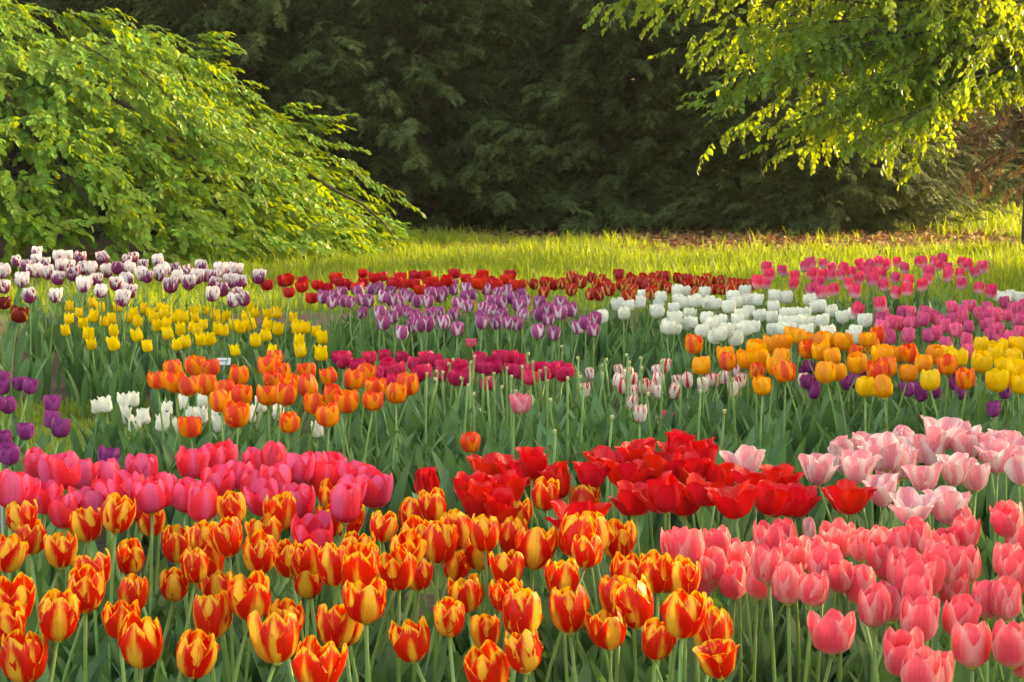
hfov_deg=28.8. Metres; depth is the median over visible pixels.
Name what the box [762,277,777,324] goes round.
hot pink tulip
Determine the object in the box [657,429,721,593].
red tulip
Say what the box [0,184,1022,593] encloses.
ground
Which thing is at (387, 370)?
magenta tulip
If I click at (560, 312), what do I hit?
lilac tulip
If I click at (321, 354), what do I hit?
yellow tulip
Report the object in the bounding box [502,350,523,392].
magenta tulip
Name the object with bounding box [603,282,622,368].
russet tulip
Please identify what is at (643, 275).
russet tulip
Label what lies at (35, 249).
plum and white tulip
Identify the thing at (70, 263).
plum and white tulip
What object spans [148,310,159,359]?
yellow tulip
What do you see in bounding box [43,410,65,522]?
purple tulip
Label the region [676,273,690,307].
russet tulip
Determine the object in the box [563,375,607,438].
cut tulip stem
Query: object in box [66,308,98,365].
yellow tulip
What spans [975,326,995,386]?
orchid pink tulip
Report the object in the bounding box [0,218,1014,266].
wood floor
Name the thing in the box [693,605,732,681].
flamed tulip
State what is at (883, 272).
hot pink tulip
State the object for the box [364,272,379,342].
scarlet tulip
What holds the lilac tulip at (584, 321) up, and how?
on the mulch bed at (62, 392)
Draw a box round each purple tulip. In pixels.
[0,370,22,452]
[0,379,34,449]
[0,395,16,513]
[0,396,22,472]
[0,429,38,534]
[0,442,55,577]
[4,377,38,470]
[11,376,44,451]
[16,422,45,556]
[20,395,60,527]
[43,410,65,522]
[49,417,70,523]
[96,444,119,585]
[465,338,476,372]
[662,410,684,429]
[772,374,812,431]
[773,384,820,449]
[779,367,814,407]
[787,366,807,400]
[803,360,813,374]
[807,377,850,419]
[834,372,860,428]
[840,376,862,419]
[850,370,871,404]
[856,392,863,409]
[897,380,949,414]
[900,382,935,425]
[902,380,947,423]
[914,385,927,433]
[925,384,968,416]
[929,386,941,416]
[940,376,955,406]
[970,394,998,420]
[975,400,1000,523]
[998,384,1010,417]
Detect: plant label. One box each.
[0,505,3,533]
[217,358,230,379]
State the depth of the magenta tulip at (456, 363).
6.99 m
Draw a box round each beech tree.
[0,0,426,276]
[920,46,1023,217]
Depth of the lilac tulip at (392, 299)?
9.29 m
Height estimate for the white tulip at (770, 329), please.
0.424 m
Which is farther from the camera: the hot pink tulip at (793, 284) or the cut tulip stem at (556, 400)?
the hot pink tulip at (793, 284)
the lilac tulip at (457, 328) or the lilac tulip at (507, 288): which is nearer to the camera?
the lilac tulip at (457, 328)
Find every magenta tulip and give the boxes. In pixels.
[330,350,352,439]
[331,350,344,371]
[336,362,352,416]
[349,358,368,427]
[353,356,395,430]
[359,351,376,400]
[368,368,383,427]
[378,349,390,408]
[378,364,400,424]
[386,373,398,430]
[390,361,415,409]
[395,351,433,401]
[402,364,431,424]
[407,356,422,369]
[411,368,429,414]
[418,350,432,407]
[427,352,441,397]
[428,371,471,414]
[433,368,463,399]
[435,359,448,405]
[435,366,447,412]
[447,359,461,408]
[456,358,468,398]
[460,364,479,406]
[472,351,485,394]
[472,358,484,397]
[477,361,505,416]
[478,356,491,411]
[480,376,502,423]
[483,361,535,410]
[485,350,506,405]
[489,349,517,404]
[491,360,502,390]
[491,363,524,410]
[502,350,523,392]
[512,353,525,392]
[513,363,528,379]
[523,368,537,394]
[534,361,548,385]
[537,368,550,409]
[548,361,559,397]
[548,375,556,399]
[550,360,564,392]
[556,367,565,400]
[559,363,581,413]
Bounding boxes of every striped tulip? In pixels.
[572,372,623,412]
[578,382,589,425]
[585,367,615,404]
[590,364,623,407]
[594,377,628,424]
[614,404,646,446]
[617,377,649,414]
[621,384,637,418]
[624,366,645,405]
[626,394,654,423]
[631,372,664,408]
[640,384,660,424]
[645,379,655,403]
[651,364,668,403]
[652,372,698,410]
[656,358,689,405]
[669,382,718,438]
[672,374,698,414]
[673,377,708,414]
[676,372,715,413]
[682,371,708,411]
[688,370,727,404]
[714,373,720,404]
[721,375,742,429]
[725,380,738,431]
[727,363,746,413]
[729,372,746,416]
[798,372,809,419]
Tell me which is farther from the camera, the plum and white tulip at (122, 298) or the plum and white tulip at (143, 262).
the plum and white tulip at (143, 262)
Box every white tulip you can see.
[0,263,10,279]
[0,279,11,363]
[6,259,32,353]
[10,254,32,331]
[12,271,28,328]
[21,287,35,399]
[25,246,42,307]
[25,262,41,324]
[26,263,38,354]
[28,252,41,316]
[31,264,58,349]
[37,257,58,330]
[41,288,62,394]
[48,258,67,352]
[51,270,79,341]
[52,249,67,315]
[59,258,83,317]
[64,250,86,304]
[66,265,82,339]
[70,260,87,340]
[74,250,86,310]
[75,399,101,461]
[76,276,90,347]
[79,275,101,347]
[83,395,112,447]
[84,261,103,322]
[90,250,109,320]
[90,391,139,433]
[91,272,108,345]
[93,284,109,392]
[100,263,112,311]
[101,392,128,433]
[108,254,131,312]
[109,276,123,343]
[111,261,127,332]
[115,289,141,371]
[119,272,133,344]
[119,282,137,370]
[120,404,157,437]
[123,260,141,327]
[127,265,147,340]
[128,252,165,312]
[128,413,141,455]
[133,412,169,442]
[134,259,149,330]
[136,407,150,438]
[140,269,153,339]
[142,253,167,311]
[149,400,187,430]
[153,266,167,333]
[157,261,170,303]
[162,276,179,359]
[165,406,195,434]
[169,262,179,309]
[170,269,182,308]
[172,417,177,434]
[178,264,205,323]
[178,394,193,409]
[182,274,196,345]
[187,269,221,343]
[190,268,204,346]
[192,259,218,322]
[194,406,207,423]
[195,268,210,322]
[196,286,219,357]
[197,394,208,429]
[208,262,243,320]
[208,276,236,344]
[211,282,229,356]
[211,409,248,434]
[211,414,224,436]
[213,261,235,338]
[219,292,247,365]
[222,272,239,335]
[227,261,245,337]
[230,404,255,428]
[231,286,243,354]
[232,273,253,351]
[236,291,257,369]
[252,268,291,342]
[255,396,267,422]
[272,403,303,436]
[310,420,338,451]
[577,309,607,375]
[610,297,646,362]
[611,306,638,397]
[612,299,634,365]
[626,298,663,355]
[631,289,652,338]
[634,295,645,338]
[645,284,683,336]
[649,291,668,351]
[649,304,679,360]
[655,321,681,408]
[660,318,691,402]
[667,310,697,377]
[668,302,679,357]
[668,323,708,399]
[672,293,682,348]
[675,316,697,375]
[676,295,689,351]
[680,293,703,355]
[681,307,696,356]
[681,318,692,364]
[683,285,690,337]
[698,286,710,338]
[699,311,713,353]
[699,329,719,393]
[702,295,714,355]
[705,314,727,368]
[705,316,718,373]
[708,298,721,355]
[711,326,751,389]
[717,296,742,346]
[718,322,735,404]
[721,299,735,352]
[726,290,740,312]
[728,330,749,383]
[731,313,744,329]
[734,308,748,372]
[735,285,751,339]
[736,320,752,384]
[738,293,752,370]
[743,305,757,339]
[748,320,760,382]
[752,292,767,339]
[753,308,772,376]
[765,310,777,372]
[765,321,788,391]
[766,323,780,385]
[767,300,780,337]
[768,289,780,300]
[778,315,797,361]
[779,307,796,350]
[780,290,794,344]
[789,322,813,386]
[790,307,798,357]
[792,314,805,363]
[792,314,816,365]
[792,323,813,368]
[796,306,811,360]
[797,293,815,349]
[797,296,817,347]
[809,300,819,313]
[811,299,826,365]
[814,310,849,363]
[815,313,843,361]
[820,324,835,333]
[825,304,838,323]
[841,313,872,359]
[843,307,855,362]
[845,329,859,343]
[848,324,861,331]
[992,290,1005,306]
[998,293,1011,329]
[1001,289,1013,324]
[1012,290,1023,325]
[1014,296,1023,301]
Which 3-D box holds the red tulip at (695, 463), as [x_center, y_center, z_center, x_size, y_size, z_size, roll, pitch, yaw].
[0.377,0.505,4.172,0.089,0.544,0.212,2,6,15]
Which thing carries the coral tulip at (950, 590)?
on the mulch bed at (430, 601)
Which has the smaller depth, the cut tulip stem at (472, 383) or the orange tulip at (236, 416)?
the orange tulip at (236, 416)
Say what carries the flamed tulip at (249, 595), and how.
on the mulch bed at (430, 601)
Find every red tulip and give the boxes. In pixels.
[393,466,490,665]
[450,470,488,615]
[454,478,503,654]
[463,452,514,614]
[464,487,562,654]
[467,470,530,641]
[470,460,570,634]
[494,452,550,592]
[515,446,549,588]
[535,500,612,681]
[555,459,612,639]
[581,458,654,635]
[582,445,645,577]
[594,480,651,665]
[606,437,659,566]
[621,459,653,554]
[626,470,681,665]
[635,445,686,596]
[654,485,699,663]
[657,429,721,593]
[676,472,732,658]
[677,452,713,528]
[693,437,773,609]
[704,458,747,602]
[705,478,775,681]
[714,465,807,642]
[727,479,801,673]
[759,463,803,655]
[775,482,826,657]
[821,479,877,666]
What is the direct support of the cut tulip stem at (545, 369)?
on the mulch bed at (62, 392)
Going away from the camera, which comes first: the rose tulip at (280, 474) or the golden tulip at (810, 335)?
the rose tulip at (280, 474)
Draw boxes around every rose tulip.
[0,468,36,635]
[16,475,40,575]
[23,447,47,596]
[32,477,63,613]
[36,450,90,632]
[36,481,107,628]
[37,454,99,631]
[48,492,176,646]
[55,458,92,584]
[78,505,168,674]
[80,457,170,623]
[90,474,170,609]
[105,453,157,605]
[106,469,144,538]
[114,479,183,679]
[146,471,176,642]
[165,476,242,658]
[175,445,209,622]
[175,482,222,681]
[195,443,224,521]
[200,464,235,574]
[208,439,238,572]
[225,460,253,521]
[231,446,293,576]
[233,477,289,628]
[238,510,333,681]
[240,468,259,518]
[245,482,314,659]
[260,441,286,592]
[260,462,331,603]
[273,461,339,605]
[282,452,314,542]
[286,474,366,653]
[288,464,375,600]
[300,450,327,505]
[309,483,371,657]
[326,451,372,538]
[331,458,366,477]
[344,471,395,618]
[357,468,412,630]
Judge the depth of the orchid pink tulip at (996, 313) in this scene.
8.74 m
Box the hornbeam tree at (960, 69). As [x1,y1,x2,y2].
[582,0,1023,249]
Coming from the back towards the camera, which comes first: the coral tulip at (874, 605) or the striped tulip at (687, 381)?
the striped tulip at (687, 381)
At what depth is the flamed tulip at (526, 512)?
3.82 m
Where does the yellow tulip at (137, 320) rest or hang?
on the mulch bed at (62, 392)
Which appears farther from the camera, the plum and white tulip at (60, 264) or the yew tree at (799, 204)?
the yew tree at (799, 204)
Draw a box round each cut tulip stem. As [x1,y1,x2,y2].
[397,372,435,467]
[411,370,438,439]
[412,376,463,450]
[417,362,464,413]
[427,371,458,419]
[428,377,438,446]
[429,358,464,403]
[431,383,482,457]
[447,374,497,428]
[457,355,492,424]
[459,392,507,470]
[460,361,509,436]
[467,372,495,456]
[475,376,516,443]
[483,366,524,426]
[489,375,531,457]
[500,385,522,452]
[512,352,564,404]
[512,389,526,501]
[515,365,548,432]
[524,366,552,424]
[524,369,563,428]
[525,361,565,423]
[528,379,569,453]
[533,429,560,556]
[536,345,565,414]
[536,398,589,477]
[537,356,584,421]
[538,385,592,485]
[557,376,591,479]
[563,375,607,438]
[585,372,618,432]
[586,358,610,403]
[598,363,606,429]
[602,353,640,423]
[606,415,618,521]
[607,361,658,431]
[609,356,651,404]
[618,366,663,439]
[626,359,672,435]
[645,392,651,436]
[658,378,697,439]
[690,389,737,519]
[696,409,739,557]
[716,378,755,485]
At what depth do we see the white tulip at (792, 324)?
8.32 m
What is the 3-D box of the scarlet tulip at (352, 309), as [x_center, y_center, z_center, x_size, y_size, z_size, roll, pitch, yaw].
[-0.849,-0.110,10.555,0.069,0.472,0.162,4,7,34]
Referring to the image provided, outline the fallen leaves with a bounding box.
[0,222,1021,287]
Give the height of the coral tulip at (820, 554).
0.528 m
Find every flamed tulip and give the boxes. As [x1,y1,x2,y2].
[0,531,77,681]
[0,533,59,681]
[0,572,34,681]
[0,601,25,646]
[0,629,47,681]
[5,499,98,681]
[17,519,79,681]
[37,548,110,681]
[38,588,80,681]
[62,492,135,681]
[67,564,105,681]
[68,506,102,676]
[100,509,165,624]
[101,599,139,681]
[116,537,168,681]
[117,611,162,681]
[118,573,148,681]
[153,566,188,681]
[161,524,247,681]
[176,629,218,681]
[177,548,208,681]
[182,569,243,681]
[188,540,224,659]
[189,519,238,681]
[193,590,232,681]
[208,516,242,681]
[216,490,271,668]
[219,512,281,663]
[220,491,296,658]
[227,570,271,681]
[242,529,276,681]
[247,610,299,681]
[266,597,304,681]
[270,478,335,608]
[274,538,363,666]
[289,539,320,638]
[291,635,347,681]
[293,570,350,681]
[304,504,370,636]
[316,542,357,681]
[316,603,354,681]
[338,504,364,604]
[339,530,375,675]
[341,541,379,681]
[341,614,363,681]
[342,577,386,681]
[349,487,446,680]
[350,510,454,681]
[370,528,426,673]
[375,496,423,654]
[378,546,417,681]
[388,550,470,681]
[388,616,430,681]
[399,514,509,680]
[408,508,470,677]
[409,558,448,681]
[410,549,524,681]
[421,519,463,681]
[433,596,464,681]
[444,536,506,681]
[447,573,482,646]
[463,639,509,681]
[469,513,499,614]
[470,613,499,648]
[489,577,523,680]
[496,516,546,681]
[502,587,542,681]
[504,628,542,681]
[513,496,532,524]
[515,526,600,681]
[531,476,580,666]
[531,533,602,681]
[545,558,590,681]
[549,584,589,681]
[558,513,688,681]
[558,573,638,681]
[568,484,627,659]
[575,510,644,681]
[584,603,626,681]
[590,518,667,681]
[609,551,644,681]
[610,574,662,681]
[639,549,677,681]
[642,617,676,681]
[659,588,707,681]
[667,554,684,681]
[669,558,701,681]
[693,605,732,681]
[693,639,739,681]
[694,596,712,681]
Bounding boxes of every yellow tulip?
[60,323,85,371]
[64,300,74,311]
[64,312,74,371]
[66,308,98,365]
[67,316,87,360]
[74,307,85,348]
[82,326,99,397]
[86,296,95,307]
[86,337,102,399]
[95,315,108,390]
[96,301,119,323]
[105,336,124,403]
[106,302,127,338]
[107,312,119,360]
[108,324,128,376]
[119,311,134,363]
[120,326,142,413]
[126,302,148,342]
[128,306,137,345]
[131,314,143,343]
[141,339,179,371]
[146,307,160,350]
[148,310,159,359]
[149,307,168,363]
[151,319,162,370]
[156,301,172,325]
[156,337,181,401]
[160,326,182,367]
[161,316,193,362]
[162,304,172,311]
[170,311,182,356]
[175,321,189,355]
[179,310,188,360]
[179,334,190,411]
[181,320,200,356]
[185,304,208,325]
[185,332,212,397]
[187,305,198,322]
[190,311,211,350]
[192,323,203,356]
[196,319,208,354]
[200,321,221,357]
[205,312,225,353]
[205,331,222,380]
[208,323,228,359]
[210,307,226,341]
[223,309,230,325]
[228,343,252,385]
[229,318,237,346]
[234,317,255,353]
[235,319,250,365]
[239,301,255,338]
[241,310,250,347]
[246,307,261,343]
[250,332,260,383]
[261,328,295,372]
[262,308,282,349]
[262,316,272,344]
[267,343,276,350]
[272,306,291,354]
[272,321,293,360]
[283,322,301,368]
[285,332,304,375]
[286,318,316,363]
[288,311,309,346]
[291,342,306,410]
[292,319,311,369]
[309,325,320,361]
[314,343,327,392]
[316,329,341,382]
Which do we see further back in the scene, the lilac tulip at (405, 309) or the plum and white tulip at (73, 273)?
the plum and white tulip at (73, 273)
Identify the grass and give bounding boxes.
[0,186,1023,313]
[0,392,984,534]
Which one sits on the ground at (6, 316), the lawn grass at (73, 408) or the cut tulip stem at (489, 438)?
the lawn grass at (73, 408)
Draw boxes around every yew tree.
[0,0,175,232]
[0,1,184,208]
[18,0,484,239]
[25,0,396,210]
[244,0,624,233]
[248,0,662,219]
[430,0,812,236]
[438,1,886,212]
[534,0,947,232]
[651,0,1021,235]
[662,0,1023,215]
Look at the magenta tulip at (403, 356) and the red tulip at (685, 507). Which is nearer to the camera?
the red tulip at (685, 507)
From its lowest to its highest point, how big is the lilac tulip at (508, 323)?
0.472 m
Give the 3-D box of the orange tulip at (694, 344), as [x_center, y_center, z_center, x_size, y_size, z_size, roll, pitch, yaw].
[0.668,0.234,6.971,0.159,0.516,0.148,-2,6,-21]
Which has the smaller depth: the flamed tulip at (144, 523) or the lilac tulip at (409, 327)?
the flamed tulip at (144, 523)
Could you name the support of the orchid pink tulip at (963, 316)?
on the mulch bed at (62, 392)
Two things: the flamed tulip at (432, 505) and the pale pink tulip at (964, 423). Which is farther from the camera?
the pale pink tulip at (964, 423)
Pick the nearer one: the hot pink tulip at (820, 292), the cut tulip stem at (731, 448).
the cut tulip stem at (731, 448)
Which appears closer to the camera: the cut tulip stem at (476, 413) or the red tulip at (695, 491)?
the red tulip at (695, 491)
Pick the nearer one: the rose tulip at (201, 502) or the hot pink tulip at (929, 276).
the rose tulip at (201, 502)
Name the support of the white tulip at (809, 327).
on the mulch bed at (62, 392)
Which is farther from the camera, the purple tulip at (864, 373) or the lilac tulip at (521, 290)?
the lilac tulip at (521, 290)
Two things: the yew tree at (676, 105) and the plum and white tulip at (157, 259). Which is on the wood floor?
the yew tree at (676, 105)
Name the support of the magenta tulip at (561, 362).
on the mulch bed at (62, 392)
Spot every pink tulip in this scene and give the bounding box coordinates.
[509,392,530,459]
[719,444,765,542]
[752,274,776,333]
[758,261,771,332]
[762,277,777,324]
[764,267,780,308]
[777,265,788,306]
[789,270,799,306]
[789,277,798,306]
[798,453,846,607]
[800,260,809,304]
[802,516,815,537]
[805,256,819,315]
[806,283,819,331]
[807,267,831,325]
[812,275,824,330]
[814,285,826,330]
[816,285,828,331]
[818,268,827,314]
[819,258,847,303]
[825,268,840,327]
[827,262,850,305]
[827,435,888,559]
[828,283,838,330]
[831,431,876,602]
[836,269,845,326]
[836,449,890,619]
[837,261,847,324]
[840,277,853,332]
[841,300,864,360]
[844,266,856,332]
[849,282,860,323]
[850,271,864,304]
[853,258,866,305]
[855,433,881,528]
[855,473,899,640]
[856,425,930,526]
[856,431,907,528]
[858,262,871,312]
[862,255,886,305]
[862,265,872,313]
[864,278,889,353]
[865,258,875,314]
[866,272,878,331]
[867,295,886,359]
[868,267,880,313]
[868,312,885,362]
[869,318,887,359]
[869,486,940,644]
[871,258,891,295]
[874,285,900,344]
[875,469,899,526]
[880,267,893,314]
[884,314,918,380]
[884,328,895,344]
[885,256,903,314]
[890,271,900,314]
[892,446,919,526]
[893,434,925,528]
[894,305,907,345]
[894,315,902,330]
[896,273,913,334]
[897,316,904,363]
[898,282,919,340]
[899,305,915,363]
[900,261,915,306]
[901,315,926,372]
[901,327,944,403]
[901,461,944,607]
[903,316,913,364]
[908,256,922,303]
[914,305,930,351]
[915,255,932,316]
[916,278,927,351]
[916,310,929,354]
[916,437,945,529]
[917,273,932,341]
[919,328,934,404]
[920,415,987,567]
[922,264,937,343]
[922,485,1010,680]
[924,314,944,353]
[927,308,932,328]
[929,262,952,308]
[930,255,949,307]
[930,309,939,344]
[930,324,942,369]
[931,253,947,303]
[933,258,953,312]
[935,318,950,376]
[936,452,986,620]
[939,336,952,395]
[941,270,956,316]
[943,418,970,528]
[944,265,953,332]
[944,281,983,344]
[945,300,956,342]
[945,312,957,346]
[949,321,974,400]
[949,424,992,542]
[950,320,973,376]
[951,332,972,400]
[955,267,964,337]
[956,277,978,332]
[956,304,968,313]
[956,310,968,348]
[957,256,978,299]
[960,343,973,403]
[961,300,971,366]
[962,258,978,302]
[962,462,997,624]
[968,317,994,383]
[969,299,976,344]
[970,266,981,305]
[971,430,1008,544]
[973,306,982,337]
[973,439,1014,619]
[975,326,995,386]
[977,260,994,305]
[978,283,996,328]
[978,309,989,335]
[979,319,984,378]
[982,301,992,340]
[985,333,1005,394]
[985,428,1022,556]
[985,437,1023,575]
[990,307,1002,322]
[991,321,1004,368]
[999,296,1009,331]
[1002,309,1012,328]
[1004,329,1023,411]
[1004,451,1023,613]
[1007,302,1018,330]
[1012,312,1023,325]
[1013,325,1023,336]
[1018,298,1023,310]
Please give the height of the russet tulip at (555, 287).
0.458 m
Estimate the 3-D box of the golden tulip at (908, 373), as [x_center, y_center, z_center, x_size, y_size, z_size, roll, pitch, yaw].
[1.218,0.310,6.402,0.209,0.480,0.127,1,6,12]
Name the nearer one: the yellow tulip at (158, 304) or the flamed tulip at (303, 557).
the flamed tulip at (303, 557)
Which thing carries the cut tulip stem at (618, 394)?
on the mulch bed at (62, 392)
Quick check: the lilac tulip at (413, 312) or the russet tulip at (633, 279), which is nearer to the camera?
the lilac tulip at (413, 312)
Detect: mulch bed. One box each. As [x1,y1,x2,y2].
[0,310,1011,576]
[405,587,832,621]
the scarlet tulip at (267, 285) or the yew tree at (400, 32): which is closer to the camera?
the scarlet tulip at (267, 285)
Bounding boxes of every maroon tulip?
[0,296,12,397]
[8,305,28,413]
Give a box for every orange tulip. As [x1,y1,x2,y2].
[139,375,198,472]
[144,371,178,449]
[161,372,199,479]
[162,359,189,448]
[165,354,204,418]
[167,400,249,480]
[177,416,216,523]
[191,358,220,441]
[195,373,229,447]
[206,364,270,443]
[208,389,246,566]
[213,379,234,432]
[231,383,267,449]
[236,369,280,443]
[248,354,279,440]
[248,362,290,435]
[249,372,299,445]
[256,384,276,440]
[257,349,304,431]
[261,373,317,452]
[270,362,315,442]
[275,381,296,533]
[279,411,299,539]
[303,392,326,484]
[312,402,338,537]
[319,367,347,453]
[322,382,353,460]
[323,367,375,453]
[334,389,358,454]
[339,389,397,468]
[346,362,375,453]
[357,377,415,466]
[361,390,395,534]
[374,372,418,464]
[381,382,415,483]
[460,431,501,611]
[685,333,715,415]
[712,350,762,434]
[739,362,776,449]
[763,360,805,473]
[799,339,844,399]
[823,344,873,413]
[835,359,889,433]
[870,326,884,343]
[870,356,896,433]
[880,343,918,419]
[917,353,960,434]
[951,367,974,452]
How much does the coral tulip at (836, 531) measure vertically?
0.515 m
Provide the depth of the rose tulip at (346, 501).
3.61 m
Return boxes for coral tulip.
[633,526,687,681]
[663,525,736,678]
[665,545,751,681]
[670,526,740,681]
[674,564,716,681]
[701,537,754,681]
[717,560,745,678]
[724,564,771,681]
[746,535,825,681]
[750,542,783,681]
[753,520,783,681]
[756,539,842,681]
[771,517,866,681]
[771,561,802,681]
[784,517,867,681]
[790,535,823,681]
[798,570,828,681]
[807,609,855,681]
[827,559,896,681]
[845,564,879,681]
[849,527,928,681]
[856,543,897,656]
[858,582,891,681]
[866,538,892,681]
[867,525,891,636]
[871,580,901,681]
[883,626,923,676]
[886,526,995,676]
[886,546,920,585]
[892,506,971,643]
[894,554,934,644]
[900,516,932,679]
[900,594,939,641]
[900,645,941,681]
[901,574,932,601]
[917,552,945,645]
[922,538,948,646]
[931,527,999,681]
[932,544,969,681]
[933,650,953,681]
[938,573,983,681]
[942,593,981,681]
[951,516,980,547]
[951,621,991,681]
[959,545,1013,681]
[971,580,995,681]
[976,574,1023,681]
[989,500,1023,537]
[990,525,1023,657]
[990,576,1021,681]
[991,618,1023,681]
[992,542,1023,621]
[997,549,1023,671]
[1013,664,1023,681]
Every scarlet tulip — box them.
[260,279,272,348]
[271,287,295,361]
[272,275,289,327]
[281,273,318,342]
[283,279,308,348]
[297,276,312,335]
[305,292,323,358]
[311,279,339,344]
[322,282,339,335]
[329,272,347,330]
[332,280,355,331]
[333,277,352,335]
[341,277,354,318]
[341,282,370,339]
[349,277,373,328]
[358,269,367,324]
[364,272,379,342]
[378,271,387,302]
[386,277,410,335]
[391,276,402,333]
[394,272,406,326]
[400,278,419,349]
[401,278,408,324]
[408,270,422,308]
[413,284,435,337]
[420,270,431,307]
[422,278,434,287]
[425,276,438,325]
[433,274,452,346]
[434,281,441,339]
[450,269,460,313]
[452,273,471,321]
[460,277,474,325]
[465,277,487,350]
[474,273,485,301]
[476,269,488,301]
[482,276,491,321]
[490,279,512,345]
[500,274,512,314]
[504,269,516,316]
[508,279,521,314]
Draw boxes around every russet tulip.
[510,286,549,340]
[520,279,531,333]
[529,278,539,323]
[531,276,554,323]
[536,279,557,324]
[541,277,554,341]
[552,282,576,335]
[555,277,566,335]
[558,270,579,326]
[570,273,586,316]
[573,288,593,361]
[574,275,590,355]
[578,279,600,314]
[587,272,600,310]
[592,286,624,370]
[595,278,617,328]
[598,274,612,327]
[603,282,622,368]
[610,283,638,340]
[613,268,629,317]
[613,272,635,321]
[613,278,625,324]
[617,278,630,325]
[622,289,641,365]
[624,278,645,334]
[630,274,643,327]
[635,284,657,345]
[637,279,658,344]
[639,272,656,319]
[645,276,657,330]
[647,270,666,328]
[648,272,666,323]
[648,282,672,334]
[656,277,666,306]
[661,271,670,302]
[673,272,681,283]
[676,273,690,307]
[680,278,693,310]
[684,273,692,278]
[690,286,700,313]
[692,275,713,317]
[697,272,711,318]
[698,276,708,341]
[698,284,729,342]
[709,276,715,311]
[716,275,726,299]
[716,283,725,313]
[719,277,731,313]
[723,283,736,344]
[730,278,741,308]
[741,279,746,307]
[747,279,754,319]
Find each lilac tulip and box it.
[317,289,357,349]
[318,294,347,368]
[324,295,337,371]
[327,285,353,344]
[328,306,367,388]
[329,289,343,350]
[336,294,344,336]
[345,296,370,358]
[346,289,386,346]
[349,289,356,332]
[353,284,363,335]
[354,305,386,354]
[355,283,376,339]
[356,293,376,389]
[362,294,385,365]
[373,281,384,339]
[376,315,390,400]
[384,286,400,347]
[385,292,400,346]
[385,309,414,365]
[390,304,409,353]
[391,308,421,372]
[396,325,417,395]
[398,287,414,344]
[398,295,409,351]
[400,304,418,357]
[403,290,416,355]
[405,319,415,373]
[411,294,431,356]
[411,315,439,389]
[418,294,444,352]
[420,316,434,394]
[422,285,448,336]
[423,306,448,409]
[424,286,436,352]
[434,306,447,358]
[435,290,445,352]
[437,314,449,408]
[448,283,458,343]
[448,307,472,385]
[448,321,463,402]
[451,291,473,347]
[451,297,469,358]
[461,282,477,348]
[461,299,473,363]
[468,289,477,322]
[473,315,487,400]
[474,309,487,391]
[476,295,504,343]
[476,301,487,349]
[481,282,499,344]
[484,294,520,348]
[485,302,514,373]
[486,286,506,348]
[489,284,512,338]
[489,314,504,386]
[493,307,507,350]
[495,295,514,345]
[499,317,522,388]
[502,315,520,386]
[505,294,531,347]
[506,290,525,349]
[512,297,525,353]
[512,323,543,394]
[516,287,546,349]
[517,307,540,363]
[530,295,545,360]
[532,306,554,361]
[537,325,560,400]
[541,301,569,361]
[542,313,554,393]
[553,304,567,376]
[553,320,587,405]
[554,295,575,353]
[563,302,580,381]
[574,322,604,405]
[578,315,599,385]
[589,311,604,375]
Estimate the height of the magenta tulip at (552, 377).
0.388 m
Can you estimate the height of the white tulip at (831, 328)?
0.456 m
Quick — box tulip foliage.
[0,286,1023,681]
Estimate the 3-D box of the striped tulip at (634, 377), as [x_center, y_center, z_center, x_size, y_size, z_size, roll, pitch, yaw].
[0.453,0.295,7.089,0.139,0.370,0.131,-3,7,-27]
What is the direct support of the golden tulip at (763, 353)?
on the mulch bed at (62, 392)
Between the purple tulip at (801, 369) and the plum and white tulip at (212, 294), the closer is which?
the purple tulip at (801, 369)
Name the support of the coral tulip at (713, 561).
on the mulch bed at (430, 601)
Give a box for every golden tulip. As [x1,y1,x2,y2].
[684,345,733,413]
[692,356,735,433]
[727,349,768,421]
[737,354,785,441]
[746,338,776,420]
[749,334,780,401]
[752,348,775,420]
[752,375,783,448]
[772,347,835,452]
[774,333,792,407]
[779,326,801,397]
[782,328,806,412]
[796,341,829,419]
[804,332,824,409]
[806,331,846,401]
[807,361,858,452]
[814,351,867,421]
[823,347,859,425]
[826,331,836,347]
[833,363,888,438]
[834,332,852,402]
[847,343,895,431]
[858,332,897,402]
[858,337,923,406]
[858,364,918,432]
[872,374,916,511]
[890,344,943,424]
[890,345,914,413]
[914,353,975,420]
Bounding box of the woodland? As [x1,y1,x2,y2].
[3,0,1023,190]
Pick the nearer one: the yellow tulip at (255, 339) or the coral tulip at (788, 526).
the coral tulip at (788, 526)
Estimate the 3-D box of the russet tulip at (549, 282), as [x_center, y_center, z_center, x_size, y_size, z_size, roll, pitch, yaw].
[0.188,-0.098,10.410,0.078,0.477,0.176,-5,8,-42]
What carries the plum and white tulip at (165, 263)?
on the mulch bed at (62, 392)
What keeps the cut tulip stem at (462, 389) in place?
on the mulch bed at (62, 392)
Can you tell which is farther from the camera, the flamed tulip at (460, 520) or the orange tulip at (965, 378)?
the orange tulip at (965, 378)
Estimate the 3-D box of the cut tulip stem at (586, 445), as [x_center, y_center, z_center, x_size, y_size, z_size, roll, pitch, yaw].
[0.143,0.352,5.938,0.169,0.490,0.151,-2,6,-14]
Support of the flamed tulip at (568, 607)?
on the mulch bed at (430, 601)
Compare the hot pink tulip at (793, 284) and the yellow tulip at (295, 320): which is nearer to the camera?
the yellow tulip at (295, 320)
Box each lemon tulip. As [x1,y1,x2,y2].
[855,376,911,524]
[920,369,940,419]
[924,347,970,417]
[938,344,967,408]
[958,349,992,426]
[971,338,1011,399]
[973,336,992,401]
[973,344,1002,420]
[983,356,1018,428]
[985,368,1019,430]
[991,358,1023,430]
[1003,347,1022,428]
[1008,336,1023,414]
[1009,373,1023,436]
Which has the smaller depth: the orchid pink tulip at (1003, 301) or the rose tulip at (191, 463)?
the rose tulip at (191, 463)
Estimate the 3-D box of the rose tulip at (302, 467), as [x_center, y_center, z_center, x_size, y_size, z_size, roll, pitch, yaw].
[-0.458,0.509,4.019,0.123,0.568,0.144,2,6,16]

